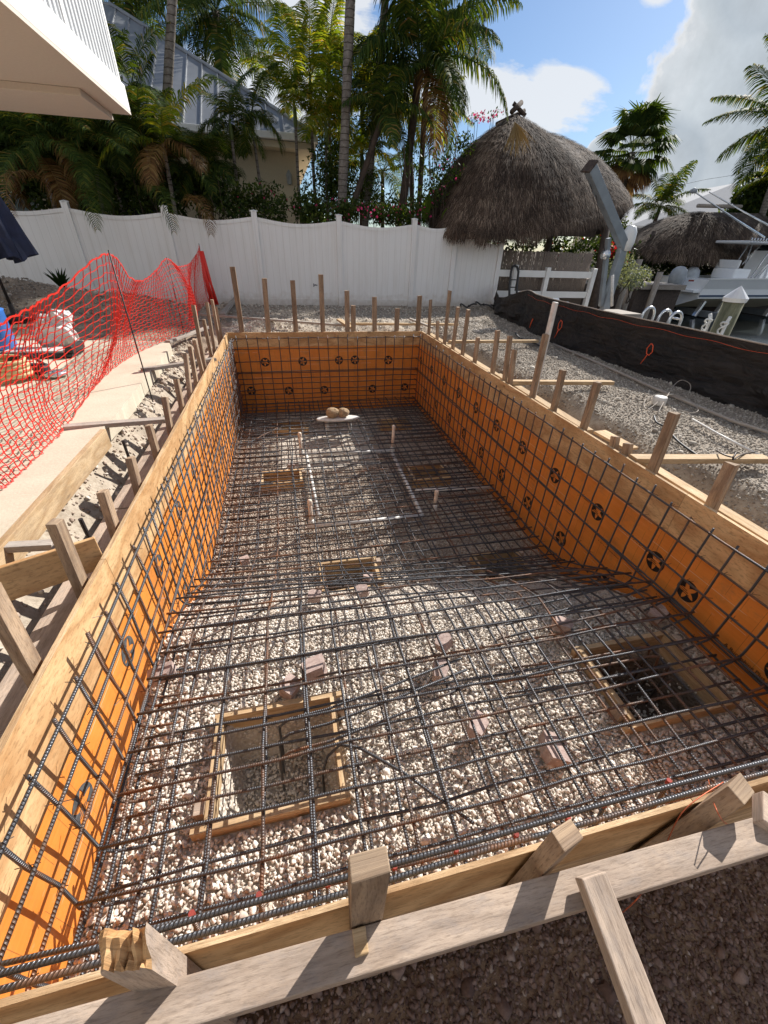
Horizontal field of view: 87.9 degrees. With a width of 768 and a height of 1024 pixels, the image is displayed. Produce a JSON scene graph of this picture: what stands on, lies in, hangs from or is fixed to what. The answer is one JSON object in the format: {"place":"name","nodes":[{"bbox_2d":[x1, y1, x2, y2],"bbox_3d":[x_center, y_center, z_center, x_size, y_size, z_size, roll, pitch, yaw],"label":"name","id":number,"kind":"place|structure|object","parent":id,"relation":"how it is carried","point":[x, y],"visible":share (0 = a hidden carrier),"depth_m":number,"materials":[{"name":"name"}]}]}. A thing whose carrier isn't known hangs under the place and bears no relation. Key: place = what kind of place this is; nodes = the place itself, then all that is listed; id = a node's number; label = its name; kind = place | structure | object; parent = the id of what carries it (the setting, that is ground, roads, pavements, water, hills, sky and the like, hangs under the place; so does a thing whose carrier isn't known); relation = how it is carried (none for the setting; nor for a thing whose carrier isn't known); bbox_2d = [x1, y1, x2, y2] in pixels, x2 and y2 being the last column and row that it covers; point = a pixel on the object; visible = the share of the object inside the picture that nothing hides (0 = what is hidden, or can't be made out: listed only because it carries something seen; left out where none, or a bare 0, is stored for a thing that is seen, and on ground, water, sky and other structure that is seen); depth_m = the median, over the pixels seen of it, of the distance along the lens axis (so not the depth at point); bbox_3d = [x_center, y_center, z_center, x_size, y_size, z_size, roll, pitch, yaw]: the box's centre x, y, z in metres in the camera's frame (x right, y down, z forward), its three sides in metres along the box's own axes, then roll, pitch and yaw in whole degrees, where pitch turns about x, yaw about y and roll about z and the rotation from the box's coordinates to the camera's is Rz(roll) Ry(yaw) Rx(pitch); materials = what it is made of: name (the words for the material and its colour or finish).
{"place":"outdoors","nodes":[
{"label":"outdoors","id":0,"kind":"place"},
{"bbox_2d":[0,340,84,357],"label":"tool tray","id":1,"kind":"object","parent":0,"point":[60,353],"visible":0.59,"depth_m":4.69,"materials":[{"name":"red plastic"}]},
{"bbox_2d":[0,340,172,537],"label":"patio","id":2,"kind":"structure","parent":0,"point":[119,391],"depth_m":3.35,"materials":[{"name":"concrete"}]},
{"bbox_2d":[4,539,53,552],"bbox_3d":[-1.750,0.165,1.889,0.300,0.074,0.050,-9,35,-16],"label":"wooden board","id":3,"kind":"object","parent":2,"relation":"on","point":[28,546],"visible":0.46,"depth_m":1.90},
{"bbox_2d":[31,309,78,346],"bbox_3d":[-4.107,-2.261,4.946,0.498,0.486,0.377,-6,35,-11],"label":"plastic bag","id":4,"kind":"object","parent":2,"relation":"on","point":[68,340],"visible":0.62,"depth_m":4.86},
{"bbox_2d":[0,429,111,565],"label":"wooden board","id":5,"kind":"object","parent":2,"relation":"on","point":[47,505],"visible":0.97,"depth_m":2.28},
{"bbox_2d":[0,246,218,488],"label":"safety net","id":6,"kind":"object","parent":2,"relation":"on","point":[207,283],"visible":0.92,"depth_m":3.31,"materials":[{"name":"plastic"}]},
{"bbox_2d":[63,417,164,429],"bbox_3d":[-2.103,-0.696,3.131,0.682,0.065,0.070,-13,37,-22],"label":"wooden board","id":7,"kind":"object","parent":2,"relation":"on","point":[127,422],"visible":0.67,"depth_m":3.11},
{"bbox_2d":[224,316,502,337],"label":"pale gravel ridge","id":8,"kind":"structure","parent":0,"point":[236,323],"depth_m":7.61,"materials":[{"name":"gravel"}]},
{"bbox_2d":[0,251,767,1023],"bbox_3d":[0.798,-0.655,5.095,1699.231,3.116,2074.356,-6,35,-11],"label":"ground","id":9,"kind":"structure","parent":0,"point":[30,613],"depth_m":2.72,"materials":[{"name":"gravel"}]},
{"bbox_2d":[0,197,38,321],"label":"patio umbrella","id":10,"kind":"object","parent":9,"relation":"on","point":[16,246],"visible":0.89,"depth_m":6.42,"materials":[{"name":"fabric"}]},
{"bbox_2d":[0,582,42,687],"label":"wooden stake","id":11,"kind":"object","parent":9,"relation":"on","point":[19,647],"visible":0.24,"depth_m":1.32,"materials":[{"name":"brown wood"}]},
{"bbox_2d":[16,114,97,200],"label":"palm tree","id":12,"kind":"object","parent":9,"relation":"on","point":[61,158],"visible":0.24,"depth_m":8.09,"materials":[{"name":"green plant"}]},
{"bbox_2d":[0,110,115,210],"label":"palm tree","id":13,"kind":"object","parent":9,"relation":"on","point":[49,179],"visible":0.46,"depth_m":8.12,"materials":[{"name":"green plant"}]},
{"bbox_2d":[0,509,127,738],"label":"wooden board","id":14,"kind":"object","parent":9,"relation":"on","point":[43,637],"visible":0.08,"depth_m":1.69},
{"bbox_2d":[0,0,130,119],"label":"white house","id":15,"kind":"structure","parent":9,"relation":"on","point":[57,57],"depth_m":3.95,"materials":[{"name":"paint"}]},
{"bbox_2d":[45,518,87,599],"bbox_3d":[-1.317,0.548,1.844,0.043,1.130,0.235,-9,35,-15],"label":"wooden stake","id":16,"kind":"object","parent":9,"relation":"on","point":[61,539],"visible":0.44,"depth_m":1.65,"materials":[{"name":"brown wood"}]},
{"bbox_2d":[0,54,139,214],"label":"palm tree","id":17,"kind":"object","parent":9,"relation":"on","point":[87,169],"visible":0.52,"depth_m":8.14,"materials":[{"name":"green plant"}]},
{"bbox_2d":[20,27,151,215],"bbox_3d":[-6.282,-7.256,8.972,2.430,5.053,3.018,-6,35,-11],"label":"palm tree","id":18,"kind":"object","parent":9,"relation":"on","point":[113,156],"visible":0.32,"depth_m":8.33,"materials":[{"name":"green plant"}]},
{"bbox_2d":[0,275,182,324],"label":"mound rubble","id":19,"kind":"object","parent":9,"relation":"on","point":[48,290],"visible":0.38,"depth_m":7.62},
{"bbox_2d":[0,340,207,662],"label":"crumbly marl clods","id":20,"kind":"object","parent":9,"relation":"on","point":[151,409],"visible":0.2,"depth_m":3.57,"materials":[{"name":"stone"}]},
{"bbox_2d":[96,489,119,538],"bbox_3d":[-1.407,0.369,2.209,0.043,1.022,0.274,-9,35,-15],"label":"wooden stake","id":21,"kind":"object","parent":9,"relation":"on","point":[108,510],"visible":0.29,"depth_m":2.04,"materials":[{"name":"brown wood"}]},
{"bbox_2d":[0,116,250,219],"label":"shrub","id":22,"kind":"object","parent":9,"relation":"on","point":[121,186],"visible":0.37,"depth_m":9.07,"materials":[{"name":"green plant"}]},
{"bbox_2d":[94,51,185,212],"bbox_3d":[-5.336,-7.150,9.112,1.947,4.782,2.037,-6,35,-11],"label":"palm tree","id":23,"kind":"object","parent":9,"relation":"on","point":[136,102],"visible":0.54,"depth_m":8.32,"materials":[{"name":"green plant"}]},
{"bbox_2d":[107,20,180,145],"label":"palm tree","id":24,"kind":"object","parent":9,"relation":"on","point":[126,73],"visible":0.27,"depth_m":8.17,"materials":[{"name":"green plant"}]},
{"bbox_2d":[107,87,184,212],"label":"palm tree","id":25,"kind":"object","parent":9,"relation":"on","point":[153,136],"visible":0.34,"depth_m":8.65,"materials":[{"name":"green plant"}]},
{"bbox_2d":[113,396,187,509],"bbox_3d":[-1.893,-0.619,3.397,0.131,0.050,2.210,-6,35,-11],"label":"wooden board","id":26,"kind":"object","parent":9,"relation":"on","point":[125,497],"visible":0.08,"depth_m":2.99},
{"bbox_2d":[103,0,206,47],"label":"palm tree","id":27,"kind":"object","parent":9,"relation":"on","point":[124,5],"visible":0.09,"depth_m":15.09,"materials":[{"name":"green plant"}]},
{"bbox_2d":[97,77,214,213],"bbox_3d":[-4.773,-6.907,9.133,2.365,4.383,2.687,2,34,0],"label":"palm tree","id":28,"kind":"object","parent":9,"relation":"on","point":[165,120],"visible":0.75,"depth_m":8.29,"materials":[{"name":"green plant"}]},
{"bbox_2d":[1,1,317,223],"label":"neighbour house","id":29,"kind":"structure","parent":9,"relation":"on","point":[277,165],"depth_m":12.44,"materials":[{"name":"grey metal"}]},
{"bbox_2d":[98,922,237,1023],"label":"wooden stake","id":30,"kind":"object","parent":9,"relation":"on","point":[148,957],"visible":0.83,"depth_m":0.68,"materials":[{"name":"beige wood"}]},
{"bbox_2d":[159,0,176,203],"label":"palm tree","id":31,"kind":"object","parent":9,"relation":"on","point":[170,34],"visible":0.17,"depth_m":8.26,"materials":[{"name":"grey plant"}]},
{"bbox_2d":[146,129,232,218],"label":"palm tree","id":32,"kind":"object","parent":9,"relation":"on","point":[182,193],"visible":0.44,"depth_m":9.10,"materials":[{"name":"green plant"}]},
{"bbox_2d":[175,113,246,215],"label":"palm tree","id":33,"kind":"object","parent":9,"relation":"on","point":[225,167],"visible":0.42,"depth_m":9.34,"materials":[{"name":"green plant"}]},
{"bbox_2d":[129,0,299,98],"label":"palm tree","id":34,"kind":"object","parent":9,"relation":"on","point":[213,24],"visible":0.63,"depth_m":15.03,"materials":[{"name":"green plant"}]},
{"bbox_2d":[187,67,271,217],"bbox_3d":[-3.639,-8.019,10.264,1.922,5.046,1.873,-6,35,-11],"label":"palm tree","id":35,"kind":"object","parent":9,"relation":"on","point":[229,127],"visible":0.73,"depth_m":9.44,"materials":[{"name":"green plant"}]},
{"bbox_2d":[203,61,285,218],"bbox_3d":[-3.451,-8.427,10.673,1.910,5.281,2.281,-6,35,-11],"label":"palm tree","id":36,"kind":"object","parent":9,"relation":"on","point":[245,146],"visible":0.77,"depth_m":9.75,"materials":[{"name":"green plant"}]},
{"bbox_2d":[0,200,503,306],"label":"vinyl fence","id":37,"kind":"object","parent":9,"relation":"on","point":[406,265],"visible":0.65,"depth_m":9.55,"materials":[{"name":"white plastic"}]},
{"bbox_2d":[210,177,340,223],"bbox_3d":[-2.578,-6.649,9.970,3.109,2.670,1.140,-2,34,-5],"label":"shrub","id":38,"kind":"object","parent":9,"relation":"on","point":[313,209],"visible":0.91,"depth_m":9.42,"materials":[{"name":"green plant"}]},
{"bbox_2d":[237,2,341,223],"bbox_3d":[-2.507,-9.399,11.240,2.819,6.327,2.363,-24,42,-34],"label":"palm tree","id":39,"kind":"object","parent":9,"relation":"on","point":[284,80],"visible":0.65,"depth_m":9.78,"materials":[{"name":"green plant"}]},
{"bbox_2d":[254,0,366,218],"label":"palm tree","id":40,"kind":"object","parent":9,"relation":"on","point":[315,42],"visible":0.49,"depth_m":10.03,"materials":[{"name":"green plant"}]},
{"bbox_2d":[262,0,366,220],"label":"palm tree","id":41,"kind":"object","parent":9,"relation":"on","point":[334,20],"visible":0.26,"depth_m":10.48,"materials":[{"name":"green plant"}]},
{"bbox_2d":[123,294,509,322],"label":"dark gravel by fence","id":42,"kind":"structure","parent":9,"relation":"on","point":[366,308],"depth_m":9.15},
{"bbox_2d":[277,33,361,220],"bbox_3d":[-1.739,-9.094,11.337,2.172,5.759,2.403,-6,35,-11],"label":"palm tree","id":43,"kind":"object","parent":9,"relation":"on","point":[320,106],"visible":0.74,"depth_m":10.03,"materials":[{"name":"green plant"}]},
{"bbox_2d":[337,0,354,221],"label":"palm tree","id":44,"kind":"object","parent":9,"relation":"on","point":[349,21],"visible":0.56,"depth_m":9.36,"materials":[{"name":"grey plant"}]},
{"bbox_2d":[297,82,409,226],"bbox_3d":[-0.992,-10.269,12.623,3.638,5.836,4.304,-6,35,-11],"label":"shrub","id":45,"kind":"object","parent":9,"relation":"on","point":[332,182],"visible":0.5,"depth_m":11.55,"materials":[{"name":"green plant"}]},
{"bbox_2d":[314,96,401,225],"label":"palm tree","id":46,"kind":"object","parent":9,"relation":"on","point":[363,145],"visible":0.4,"depth_m":11.86,"materials":[{"name":"green plant"}]},
{"bbox_2d":[348,846,390,981],"bbox_3d":[-0.043,1.016,0.965,0.077,0.960,0.041,-6,35,-11],"label":"wooden stake","id":47,"kind":"object","parent":9,"relation":"on","point":[369,871],"visible":0.53,"depth_m":0.71,"materials":[{"name":"brown wood"}]},
{"bbox_2d":[319,197,431,226],"bbox_3d":[-0.257,-6.733,10.453,2.864,2.408,0.889,-6,35,-11],"label":"shrub","id":48,"kind":"object","parent":9,"relation":"on","point":[389,217],"visible":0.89,"depth_m":9.90,"materials":[{"name":"green plant"}]},
{"bbox_2d":[339,61,433,222],"bbox_3d":[-0.321,-8.346,10.675,2.747,5.381,2.317,-23,41,-32],"label":"palm tree","id":49,"kind":"object","parent":9,"relation":"on","point":[378,102],"visible":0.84,"depth_m":9.60,"materials":[{"name":"green plant"}]},
{"bbox_2d":[14,818,767,1023],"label":"wooden board","id":50,"kind":"object","parent":9,"relation":"on","point":[214,995],"visible":1,"depth_m":0.83,"materials":[{"name":"wood"}]},
{"bbox_2d":[575,870,665,1023],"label":"wooden board","id":51,"kind":"object","parent":50,"relation":"on","point":[632,985],"visible":1,"depth_m":0.81,"materials":[{"name":"wood"}]},
{"bbox_2d":[752,791,767,831],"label":"wooden board","id":52,"kind":"object","parent":50,"relation":"on","point":[760,809],"visible":0.88,"depth_m":1.03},
{"bbox_2d":[350,133,437,227],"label":"palm tree","id":53,"kind":"object","parent":9,"relation":"on","point":[382,171],"visible":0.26,"depth_m":14.45,"materials":[{"name":"green plant"}]},
{"bbox_2d":[316,0,522,225],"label":"palm tree","id":54,"kind":"object","parent":9,"relation":"on","point":[440,74],"visible":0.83,"depth_m":9.55,"materials":[{"name":"green plant"}]},
{"bbox_2d":[397,134,458,227],"bbox_3d":[1.052,-7.628,10.682,1.469,3.720,0.660,-6,35,-11],"label":"shrub","id":55,"kind":"object","parent":9,"relation":"on","point":[422,174],"visible":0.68,"depth_m":9.99,"materials":[{"name":"green plant"}]},
{"bbox_2d":[368,0,491,222],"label":"palm tree","id":56,"kind":"object","parent":9,"relation":"on","point":[422,132],"visible":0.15,"depth_m":10.88,"materials":[{"name":"green plant"}]},
{"bbox_2d":[405,130,476,228],"bbox_3d":[1.421,-7.552,10.459,2.024,3.865,0.875,-16,38,-25],"label":"shrub","id":57,"kind":"object","parent":9,"relation":"on","point":[433,190],"visible":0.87,"depth_m":9.91,"materials":[{"name":"green plant"}]},
{"bbox_2d":[237,856,767,1023],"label":"foreground trench rubble","id":58,"kind":"object","parent":9,"relation":"on","point":[467,987],"visible":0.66,"depth_m":1.24,"materials":[{"name":"gravel"}]},
{"bbox_2d":[419,100,634,307],"bbox_3d":[4.828,-9.411,13.042,8.512,5.106,7.267,-6,35,-11],"label":"thatched hut","id":59,"kind":"object","parent":9,"relation":"on","point":[522,178],"visible":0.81,"depth_m":10.13,"materials":[{"name":"brown plant"}]},
{"bbox_2d":[497,250,593,304],"bbox_3d":[4.530,-6.657,11.419,2.875,1.390,0.061,-6,35,-11],"label":"bamboo screen","id":60,"kind":"object","parent":9,"relation":"on","point":[564,284],"visible":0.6,"depth_m":11.29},
{"bbox_2d":[497,265,597,306],"bbox_3d":[4.588,-6.246,11.427,3.000,1.400,0.120,-6,35,-11],"label":"rail fence","id":61,"kind":"object","parent":9,"relation":"on","point":[547,274],"visible":0.62,"depth_m":11.27,"materials":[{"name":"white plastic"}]},
{"bbox_2d":[491,216,632,283],"bbox_3d":[7.546,-10.875,16.535,7.688,3.023,1.915,-12,36,-20],"label":"shrub","id":62,"kind":"object","parent":9,"relation":"on","point":[559,247],"visible":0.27,"depth_m":16.27,"materials":[{"name":"green plant"}]},
{"bbox_2d":[431,317,767,529],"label":"crushed rock by canal","id":63,"kind":"object","parent":9,"relation":"on","point":[628,393],"visible":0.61,"depth_m":4.37,"materials":[{"name":"gravel"}]},
{"bbox_2d":[552,343,767,433],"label":"grey conduit","id":64,"kind":"object","parent":63,"relation":"on","point":[765,431],"visible":1,"depth_m":4.45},
{"bbox_2d":[581,159,636,308],"bbox_3d":[5.313,-6.395,9.955,2.280,3.499,0.354,-14,37,-23],"label":"boat davit","id":65,"kind":"object","parent":9,"relation":"on","point":[624,240],"visible":0.91,"depth_m":9.90,"materials":[{"name":"grey metal"}]},
{"bbox_2d":[587,254,652,305],"bbox_3d":[7.817,-7.650,13.073,2.774,1.526,1.149,-21,40,-30],"label":"shrub","id":66,"kind":"object","parent":9,"relation":"on","point":[634,277],"visible":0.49,"depth_m":13.12,"materials":[{"name":"green plant"}]},
{"bbox_2d":[492,288,767,417],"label":"silt fence","id":67,"kind":"object","parent":9,"relation":"on","point":[723,369],"visible":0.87,"depth_m":5.13,"materials":[{"name":"black fabric"}]},
{"bbox_2d":[594,93,680,234],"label":"palm tree","id":68,"kind":"object","parent":9,"relation":"on","point":[632,170],"visible":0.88,"depth_m":21.54,"materials":[{"name":"green plant"}]},
{"bbox_2d":[568,183,735,274],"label":"house","id":69,"kind":"structure","parent":9,"relation":"on","point":[692,201],"depth_m":32.44,"materials":[{"name":"white paint"}]},
{"bbox_2d":[647,412,680,473],"bbox_3d":[1.853,-0.107,2.867,0.038,1.239,0.134,-6,35,-11],"label":"wooden stake","id":70,"kind":"object","parent":9,"relation":"on","point":[663,440],"visible":0.43,"depth_m":2.64,"materials":[{"name":"brown wood"}]},
{"bbox_2d":[629,160,710,258],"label":"palm tree","id":71,"kind":"object","parent":9,"relation":"on","point":[667,188],"visible":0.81,"depth_m":22.58,"materials":[{"name":"green plant"}]},
{"bbox_2d":[623,235,742,281],"bbox_3d":[17.116,-13.120,21.124,11.334,2.370,1.961,-8,35,-15],"label":"shrub","id":72,"kind":"object","parent":9,"relation":"on","point":[705,269],"visible":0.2,"depth_m":20.30,"materials":[{"name":"green plant"}]},
{"bbox_2d":[628,204,767,269],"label":"thatched hut","id":73,"kind":"object","parent":9,"relation":"on","point":[692,237],"visible":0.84,"depth_m":19.09,"materials":[{"name":"wicker"}]},
{"bbox_2d":[705,461,739,511],"bbox_3d":[1.956,0.210,2.516,0.039,1.119,0.154,-6,35,-11],"label":"wooden stake","id":74,"kind":"object","parent":9,"relation":"on","point":[721,485],"visible":0.32,"depth_m":2.30,"materials":[{"name":"brown wood"}]},
{"bbox_2d":[702,33,767,268],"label":"palm tree","id":75,"kind":"object","parent":9,"relation":"on","point":[762,110],"visible":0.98,"depth_m":19.42,"materials":[{"name":"green plant"}]},
{"bbox_2d":[718,166,767,216],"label":"broadleaf tree","id":76,"kind":"object","parent":9,"relation":"on","point":[750,199],"visible":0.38,"depth_m":22.72,"materials":[{"name":"green plant"}]},
{"bbox_2d":[151,559,650,686],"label":"limestone gravel slope","id":77,"kind":"structure","parent":0,"point":[429,605],"depth_m":2.67,"materials":[{"name":"gravel"}]},
{"bbox_2d":[69,409,767,978],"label":"gravel bed ground","id":78,"kind":"structure","parent":0,"point":[252,737],"depth_m":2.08,"materials":[{"name":"gravel"}]},
{"bbox_2d":[0,332,240,998],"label":"formwork wall","id":79,"kind":"structure","parent":78,"relation":"on","point":[27,735],"depth_m":1.57,"materials":[{"name":"brown wood"}]},
{"bbox_2d":[0,537,102,600],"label":"wooden board","id":80,"kind":"object","parent":79,"relation":"on","point":[30,575],"visible":0.64,"depth_m":1.72,"materials":[{"name":"beige wood"}]},
{"bbox_2d":[189,690,350,842],"bbox_3d":[-0.501,1.285,1.956,0.676,0.456,0.500,-6,35,-11],"label":"footing frame","id":81,"kind":"object","parent":78,"relation":"on","point":[228,826],"visible":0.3,"depth_m":1.73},
{"bbox_2d":[257,468,305,492],"bbox_3d":[-1.300,-0.271,5.142,0.594,0.458,0.350,-6,35,-11],"label":"footing frame","id":82,"kind":"object","parent":78,"relation":"on","point":[285,473],"visible":0.35,"depth_m":5.13,"materials":[{"name":"beige wood"}]},
{"bbox_2d":[227,331,420,413],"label":"formwork wall","id":83,"kind":"structure","parent":78,"relation":"on","point":[342,365],"depth_m":6.94,"materials":[{"name":"brown wood"}]},
{"bbox_2d":[316,557,384,591],"bbox_3d":[-0.307,0.721,3.638,0.604,0.452,0.400,-6,35,-11],"label":"footing frame","id":84,"kind":"object","parent":78,"relation":"on","point":[362,560],"visible":0.29,"depth_m":3.68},
{"bbox_2d":[199,406,543,593],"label":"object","id":85,"kind":"object","parent":78,"relation":"on","point":[442,551],"visible":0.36,"depth_m":4.52,"materials":[{"name":"gravel"}]},
{"bbox_2d":[298,425,491,527],"bbox_3d":[0.120,-0.579,4.968,2.274,0.420,1.814,-6,35,-11],"label":"pvc pipe loop","id":86,"kind":"object","parent":85,"relation":"on","point":[310,504],"visible":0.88,"depth_m":4.80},
{"bbox_2d":[0,334,767,994],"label":"rebar cage","id":87,"kind":"object","parent":78,"relation":"on","point":[464,852],"visible":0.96,"depth_m":2.10,"materials":[{"name":"metal"}]},
{"bbox_2d":[0,776,767,1023],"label":"formwork wall","id":88,"kind":"structure","parent":78,"relation":"on","point":[609,839],"depth_m":0.94,"materials":[{"name":"brown wood"}]},
{"bbox_2d":[469,549,536,582],"bbox_3d":[1.100,0.666,3.857,0.560,0.460,0.400,-6,35,-11],"label":"footing frame","id":89,"kind":"object","parent":78,"relation":"on","point":[506,555],"visible":0.2,"depth_m":3.86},
{"bbox_2d":[474,819,582,945],"bbox_3d":[0.349,1.111,1.135,0.161,0.957,0.055,-6,35,-11],"label":"wooden stake","id":90,"kind":"object","parent":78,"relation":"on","point":[558,844],"visible":0.39,"depth_m":0.90,"materials":[{"name":"brown wood"}]},
{"bbox_2d":[538,730,571,769],"bbox_3d":[0.813,1.138,1.908,0.120,0.091,0.135,6,34,6],"label":"paver chunk","id":91,"kind":"object","parent":78,"relation":"on","point":[549,754],"visible":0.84,"depth_m":1.87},
{"bbox_2d":[416,331,767,711],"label":"formwork wall","id":92,"kind":"structure","parent":78,"relation":"on","point":[726,595],"depth_m":3.08,"materials":[{"name":"brown wood"}]},
{"bbox_2d":[621,443,633,456],"bbox_3d":[1.810,-0.074,3.092,0.038,0.910,0.280,-6,35,-11],"label":"wooden stake","id":93,"kind":"object","parent":92,"relation":"attached to","point":[627,449],"visible":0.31,"depth_m":2.93,"materials":[{"name":"brown wood"}]},
{"bbox_2d":[640,464,767,541],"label":"wooden board","id":94,"kind":"object","parent":93,"relation":"attached to","point":[745,523],"visible":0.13,"depth_m":2.40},
{"bbox_2d":[629,454,767,463],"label":"wooden board","id":95,"kind":"object","parent":92,"relation":"on","point":[703,459],"visible":0.76,"depth_m":2.92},
{"bbox_2d":[569,630,739,734],"bbox_3d":[1.497,1.085,2.360,0.720,0.460,0.490,-6,35,-11],"label":"footing frame","id":96,"kind":"object","parent":78,"relation":"on","point":[705,696],"visible":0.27,"depth_m":2.26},
{"bbox_2d":[574,773,753,914],"bbox_3d":[0.759,1.108,1.243,0.342,0.967,0.064,-6,35,-11],"label":"wooden stake","id":97,"kind":"object","parent":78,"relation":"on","point":[732,795],"visible":0.32,"depth_m":1.03,"materials":[{"name":"brown wood"}]},
{"bbox_2d":[102,0,767,251],"label":"sky","id":98,"kind":"structure","parent":0,"point":[570,63],"materials":[{"name":"blue"}]},
{"bbox_2d":[659,312,767,343],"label":"canal water","id":99,"kind":"structure","parent":0,"point":[751,327],"depth_m":16.94,"materials":[{"name":"black liquid"}]},
{"bbox_2d":[610,259,686,320],"bbox_3d":[10.858,-9.059,17.335,3.184,3.290,2.010,-6,35,-11],"label":"wooden dock","id":100,"kind":"object","parent":99,"relation":"in","point":[658,295],"visible":0.51,"depth_m":16.69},
{"bbox_2d":[652,277,767,318],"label":"boat lift","id":101,"kind":"object","parent":99,"relation":"in","point":[698,311],"visible":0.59,"depth_m":19.34,"materials":[{"name":"metal"}]},
{"bbox_2d":[660,188,767,309],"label":"fishing boat","id":102,"kind":"object","parent":101,"relation":"on","point":[717,285],"visible":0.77,"depth_m":18.45,"materials":[{"name":"beige paint"}]},
{"bbox_2d":[701,286,748,335],"bbox_3d":[4.872,-1.993,6.241,0.339,2.714,0.381,-6,35,-11],"label":"dock piling","id":103,"kind":"object","parent":99,"relation":"in","point":[734,302],"visible":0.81,"depth_m":5.61,"materials":[{"name":"beige wood"}]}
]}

